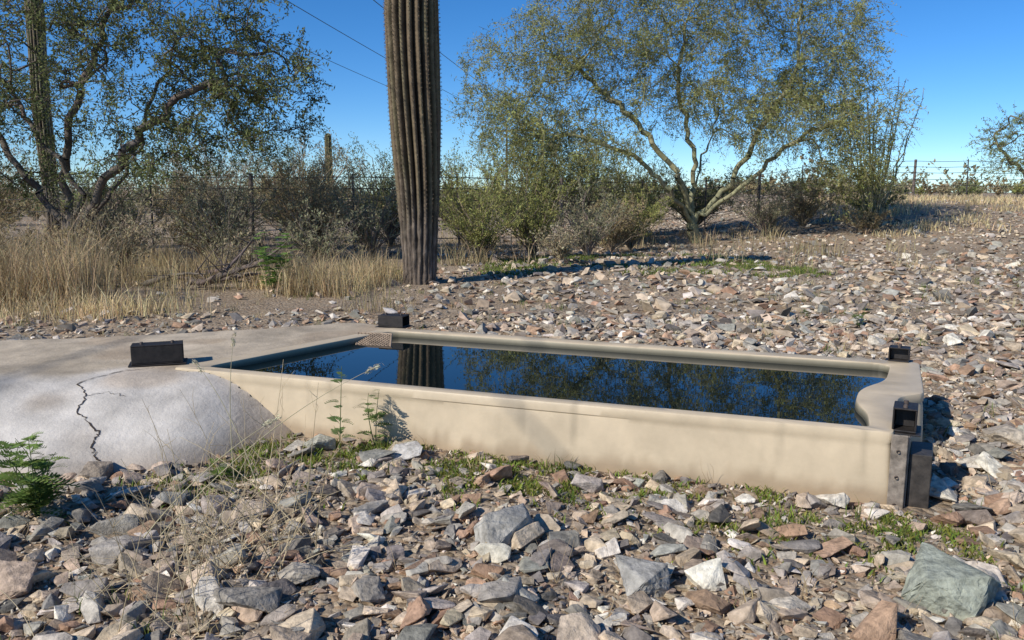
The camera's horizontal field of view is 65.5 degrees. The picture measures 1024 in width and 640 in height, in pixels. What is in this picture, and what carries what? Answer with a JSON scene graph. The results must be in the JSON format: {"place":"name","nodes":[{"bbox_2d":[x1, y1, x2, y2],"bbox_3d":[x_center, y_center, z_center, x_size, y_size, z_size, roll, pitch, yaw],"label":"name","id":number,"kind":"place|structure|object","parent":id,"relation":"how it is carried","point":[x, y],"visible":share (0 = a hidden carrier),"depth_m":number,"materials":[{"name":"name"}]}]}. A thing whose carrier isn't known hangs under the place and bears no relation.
{"place":"outdoors","nodes":[
{"label":"outdoors","id":0,"kind":"place"},
{"bbox_2d":[0,193,1023,639],"bbox_3d":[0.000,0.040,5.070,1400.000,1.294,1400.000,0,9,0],"label":"ground","id":1,"kind":"structure","parent":0,"point":[250,301],"depth_m":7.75,"materials":[{"name":"grey stone"}]},
{"bbox_2d":[0,195,36,250],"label":"desert shrub","id":2,"kind":"object","parent":1,"relation":"on","point":[2,216],"visible":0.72,"depth_m":13.83,"materials":[{"name":"green plant"}]},
{"bbox_2d":[0,142,45,228],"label":"desert shrub","id":3,"kind":"object","parent":1,"relation":"on","point":[4,181],"visible":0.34,"depth_m":19.56,"materials":[{"name":"green plant"}]},
{"bbox_2d":[0,431,80,517],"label":"green weed","id":4,"kind":"object","parent":1,"relation":"on","point":[38,492],"visible":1,"depth_m":3.42,"materials":[{"name":"green plant"}]},
{"bbox_2d":[24,0,61,238],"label":"saguaro cactus","id":5,"kind":"object","parent":1,"relation":"on","point":[33,41],"visible":0.3,"depth_m":24.57,"materials":[{"name":"green plant"}]},
{"bbox_2d":[1,211,112,270],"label":"desert shrub","id":6,"kind":"object","parent":1,"relation":"on","point":[60,232],"visible":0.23,"depth_m":12.88,"materials":[{"name":"green plant"}]},
{"bbox_2d":[19,129,167,244],"bbox_3d":[-10.096,-3.220,19.623,3.589,2.992,3.264,-8,12,-41],"label":"desert shrub","id":7,"kind":"object","parent":1,"relation":"on","point":[113,195],"visible":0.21,"depth_m":19.47,"materials":[{"name":"green plant"}]},
{"bbox_2d":[57,177,179,247],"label":"desert shrub","id":8,"kind":"object","parent":1,"relation":"on","point":[106,219],"visible":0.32,"depth_m":16.49,"materials":[{"name":"green plant"}]},
{"bbox_2d":[67,189,177,274],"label":"desert shrub","id":9,"kind":"object","parent":1,"relation":"on","point":[127,249],"visible":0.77,"depth_m":13.43,"materials":[{"name":"green plant"}]},
{"bbox_2d":[0,0,334,262],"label":"mesquite tree","id":10,"kind":"object","parent":1,"relation":"on","point":[219,91],"visible":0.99,"depth_m":14.28,"materials":[{"name":"green plant"}]},
{"bbox_2d":[113,118,262,241],"bbox_3d":[-8.872,-3.885,22.299,3.818,3.486,3.741,-3,10,-18],"label":"desert shrub","id":11,"kind":"object","parent":1,"relation":"on","point":[179,197],"visible":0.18,"depth_m":21.90,"materials":[{"name":"green plant"}]},
{"bbox_2d":[1,332,383,639],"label":"dry grass stalks","id":12,"kind":"object","parent":1,"relation":"on","point":[252,515],"visible":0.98,"depth_m":2.94,"materials":[{"name":"plant"}]},
{"bbox_2d":[0,323,385,481],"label":"concrete apron","id":13,"kind":"object","parent":1,"relation":"on","point":[80,402],"visible":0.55,"depth_m":4.50,"materials":[{"name":"grey concrete"}]},
{"bbox_2d":[134,167,258,257],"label":"desert shrub","id":14,"kind":"object","parent":1,"relation":"on","point":[177,230],"visible":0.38,"depth_m":15.95,"materials":[{"name":"green plant"}]},
{"bbox_2d":[204,455,234,479],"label":"green weed","id":15,"kind":"object","parent":1,"relation":"on","point":[216,472],"visible":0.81,"depth_m":3.91,"materials":[{"name":"green plant"}]},
{"bbox_2d":[168,173,280,262],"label":"desert shrub","id":16,"kind":"object","parent":1,"relation":"on","point":[220,231],"visible":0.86,"depth_m":14.82,"materials":[{"name":"green plant"}]},
{"bbox_2d":[155,140,310,242],"bbox_3d":[-6.908,-3.254,19.763,3.765,2.977,3.826,-4,10,-25],"label":"desert shrub","id":17,"kind":"object","parent":1,"relation":"on","point":[210,190],"visible":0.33,"depth_m":19.56,"materials":[{"name":"green plant"}]},
{"bbox_2d":[143,229,328,288],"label":"fallen branches","id":18,"kind":"object","parent":1,"relation":"on","point":[225,272],"visible":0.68,"depth_m":11.68,"materials":[{"name":"brown wood"}]},
{"bbox_2d":[209,229,268,272],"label":"desert shrub","id":19,"kind":"object","parent":1,"relation":"on","point":[248,252],"visible":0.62,"depth_m":13.09,"materials":[{"name":"green plant"}]},
{"bbox_2d":[251,232,300,292],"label":"green weed","id":20,"kind":"object","parent":1,"relation":"on","point":[266,262],"visible":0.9,"depth_m":11.13,"materials":[{"name":"green plant"}]},
{"bbox_2d":[220,122,362,226],"bbox_3d":[-6.073,-3.874,22.267,4.455,3.409,3.409,-7,12,-38],"label":"desert shrub","id":21,"kind":"object","parent":1,"relation":"on","point":[295,156],"visible":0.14,"depth_m":21.94,"materials":[{"name":"green plant"}]},
{"bbox_2d":[225,156,374,258],"bbox_3d":[-4.307,-2.269,16.286,2.808,2.110,2.644,-6,11,-33],"label":"desert shrub","id":22,"kind":"object","parent":1,"relation":"on","point":[300,208],"visible":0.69,"depth_m":16.16,"materials":[{"name":"green plant"}]},
{"bbox_2d":[229,129,387,244],"bbox_3d":[-4.793,-3.178,19.349,3.618,2.968,3.595,0,9,0],"label":"desert shrub","id":23,"kind":"object","parent":1,"relation":"on","point":[304,171],"visible":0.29,"depth_m":19.09,"materials":[{"name":"green plant"}]},
{"bbox_2d":[272,197,365,265],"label":"desert shrub","id":24,"kind":"object","parent":1,"relation":"on","point":[309,241],"visible":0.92,"depth_m":14.59,"materials":[{"name":"green plant"}]},
{"bbox_2d":[324,133,333,199],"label":"saguaro cactus","id":25,"kind":"object","parent":1,"relation":"on","point":[326,144],"visible":0.28,"depth_m":53.70,"materials":[{"name":"green plant"}]},
{"bbox_2d":[324,366,354,452],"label":"green weed","id":26,"kind":"object","parent":1,"relation":"on","point":[335,431],"visible":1,"depth_m":4.25,"materials":[{"name":"green plant"}]},
{"bbox_2d":[315,159,400,257],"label":"desert shrub","id":27,"kind":"object","parent":1,"relation":"on","point":[366,234],"visible":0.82,"depth_m":16.30,"materials":[{"name":"green plant"}]},
{"bbox_2d":[354,390,390,447],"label":"green weed","id":28,"kind":"object","parent":1,"relation":"on","point":[376,416],"visible":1,"depth_m":4.36,"materials":[{"name":"green plant"}]},
{"bbox_2d":[329,132,449,246],"bbox_3d":[-3.251,-3.365,20.625,3.137,3.008,3.132,-6,11,-32],"label":"desert shrub","id":29,"kind":"object","parent":1,"relation":"on","point":[385,185],"visible":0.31,"depth_m":20.54,"materials":[{"name":"green plant"}]},
{"bbox_2d":[382,0,442,284],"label":"saguaro cactus","id":30,"kind":"object","parent":1,"relation":"on","point":[412,39],"visible":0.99,"depth_m":11.65,"materials":[{"name":"plant"}]},
{"bbox_2d":[390,135,536,247],"bbox_3d":[-1.210,-3.245,20.305,3.283,2.882,3.870,-4,10,-23],"label":"desert shrub","id":31,"kind":"object","parent":1,"relation":"on","point":[455,168],"visible":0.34,"depth_m":19.94,"materials":[{"name":"green plant"}]},
{"bbox_2d":[438,166,530,260],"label":"desert shrub","id":32,"kind":"object","parent":1,"relation":"on","point":[479,233],"visible":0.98,"depth_m":15.37,"materials":[{"name":"green plant"}]},
{"bbox_2d":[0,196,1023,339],"bbox_3d":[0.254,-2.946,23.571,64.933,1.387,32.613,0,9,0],"label":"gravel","id":33,"kind":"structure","parent":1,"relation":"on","point":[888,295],"depth_m":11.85,"materials":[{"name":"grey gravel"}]},
{"bbox_2d":[0,167,1023,224],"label":"distant brush","id":34,"kind":"object","parent":1,"relation":"on","point":[959,190],"visible":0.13,"depth_m":45.62,"materials":[{"name":"green plant"}]},
{"bbox_2d":[0,159,1023,252],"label":"wire fence","id":35,"kind":"object","parent":1,"relation":"on","point":[251,176],"visible":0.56,"depth_m":19.01,"materials":[{"name":"metal"}]},
{"bbox_2d":[3,154,1023,202],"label":"distant treeline","id":36,"kind":"object","parent":1,"relation":"on","point":[974,167],"visible":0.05,"depth_m":101.25,"materials":[{"name":"green plant"}]},
{"bbox_2d":[16,427,1023,633],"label":"dead weeds","id":37,"kind":"object","parent":1,"relation":"on","point":[900,621],"visible":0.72,"depth_m":2.95,"materials":[{"name":"plant"}]},
{"bbox_2d":[501,125,550,188],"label":"utility pole","id":38,"kind":"object","parent":1,"relation":"on","point":[507,148],"visible":0.06,"depth_m":94.27,"materials":[{"name":"brown wood"}]},
{"bbox_2d":[199,0,528,121],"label":"power lines","id":39,"kind":"object","parent":38,"relation":"attached to","point":[359,43],"visible":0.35,"depth_m":35.70,"materials":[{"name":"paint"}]},
{"bbox_2d":[473,152,583,257],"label":"desert shrub","id":40,"kind":"object","parent":1,"relation":"on","point":[533,221],"visible":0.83,"depth_m":16.41,"materials":[{"name":"green plant"}]},
{"bbox_2d":[128,312,932,508],"bbox_3d":[0.103,0.416,5.133,4.758,0.595,1.982,3,10,19],"label":"water trough","id":41,"kind":"object","parent":1,"relation":"on","point":[851,428],"visible":0.84,"depth_m":4.37,"materials":[{"name":"concrete"}]},
{"bbox_2d":[471,126,601,228],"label":"desert shrub","id":42,"kind":"object","parent":1,"relation":"on","point":[555,194],"visible":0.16,"depth_m":22.20,"materials":[{"name":"green plant"}]},
{"bbox_2d":[525,216,587,262],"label":"desert shrub","id":43,"kind":"object","parent":1,"relation":"on","point":[561,249],"visible":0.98,"depth_m":14.98,"materials":[{"name":"green plant"}]},
{"bbox_2d":[532,133,635,233],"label":"desert shrub","id":44,"kind":"object","parent":1,"relation":"on","point":[592,199],"visible":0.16,"depth_m":24.37,"materials":[{"name":"green plant"}]},
{"bbox_2d":[548,171,635,255],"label":"desert shrub","id":45,"kind":"object","parent":1,"relation":"on","point":[590,243],"visible":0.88,"depth_m":16.53,"materials":[{"name":"green plant"}]},
{"bbox_2d":[572,193,665,252],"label":"desert shrub","id":46,"kind":"object","parent":1,"relation":"on","point":[614,238],"visible":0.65,"depth_m":18.32,"materials":[{"name":"green plant"}]},
{"bbox_2d":[591,180,669,233],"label":"desert shrub","id":47,"kind":"object","parent":1,"relation":"on","point":[649,198],"visible":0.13,"depth_m":22.02,"materials":[{"name":"green plant"}]},
{"bbox_2d":[593,179,673,250],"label":"desert shrub","id":48,"kind":"object","parent":1,"relation":"on","point":[654,216],"visible":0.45,"depth_m":19.33,"materials":[{"name":"green plant"}]},
{"bbox_2d":[583,145,694,216],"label":"desert shrub","id":49,"kind":"object","parent":1,"relation":"on","point":[645,178],"visible":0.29,"depth_m":25.17,"materials":[{"name":"green plant"}]},
{"bbox_2d":[444,0,929,242],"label":"palo verde tree","id":50,"kind":"object","parent":1,"relation":"on","point":[770,112],"visible":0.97,"depth_m":20.93,"materials":[{"name":"green plant"}]},
{"bbox_2d":[654,158,759,227],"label":"desert shrub","id":51,"kind":"object","parent":1,"relation":"on","point":[700,201],"visible":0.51,"depth_m":25.95,"materials":[{"name":"green plant"}]},
{"bbox_2d":[711,176,813,235],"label":"desert shrub","id":52,"kind":"object","parent":1,"relation":"on","point":[770,215],"visible":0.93,"depth_m":23.19,"materials":[{"name":"green plant"}]},
{"bbox_2d":[762,168,852,225],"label":"desert shrub","id":53,"kind":"object","parent":1,"relation":"on","point":[803,220],"visible":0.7,"depth_m":24.36,"materials":[{"name":"green plant"}]},
{"bbox_2d":[848,312,865,327],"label":"green weed","id":54,"kind":"object","parent":1,"relation":"on","point":[861,317],"visible":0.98,"depth_m":8.28,"materials":[{"name":"green plant"}]},
{"bbox_2d":[838,206,897,233],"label":"desert shrub","id":55,"kind":"object","parent":1,"relation":"on","point":[865,224],"visible":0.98,"depth_m":22.15,"materials":[{"name":"green plant"}]},
{"bbox_2d":[841,186,908,213],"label":"desert shrub","id":56,"kind":"object","parent":1,"relation":"on","point":[902,197],"visible":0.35,"depth_m":24.50,"materials":[{"name":"green plant"}]},
{"bbox_2d":[839,78,923,228],"bbox_3d":[10.291,-4.657,22.524,2.401,4.265,1.861,-8,12,-41],"label":"ocotillo","id":57,"kind":"object","parent":1,"relation":"on","point":[876,204],"visible":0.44,"depth_m":22.52,"materials":[{"name":"green plant"}]},
{"bbox_2d":[961,100,1023,190],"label":"palo verde tree","id":58,"kind":"object","parent":1,"relation":"on","point":[1001,145],"visible":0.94,"depth_m":37.05,"materials":[{"name":"green plant"}]},
{"bbox_2d":[0,193,1023,327],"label":"dry grass","id":59,"kind":"structure","parent":0,"point":[61,286],"depth_m":11.05,"materials":[{"name":"plant"}]},
{"bbox_2d":[0,0,1023,193],"label":"sky","id":60,"kind":"structure","parent":0,"point":[967,56],"materials":[{"name":"blue"}]}
]}

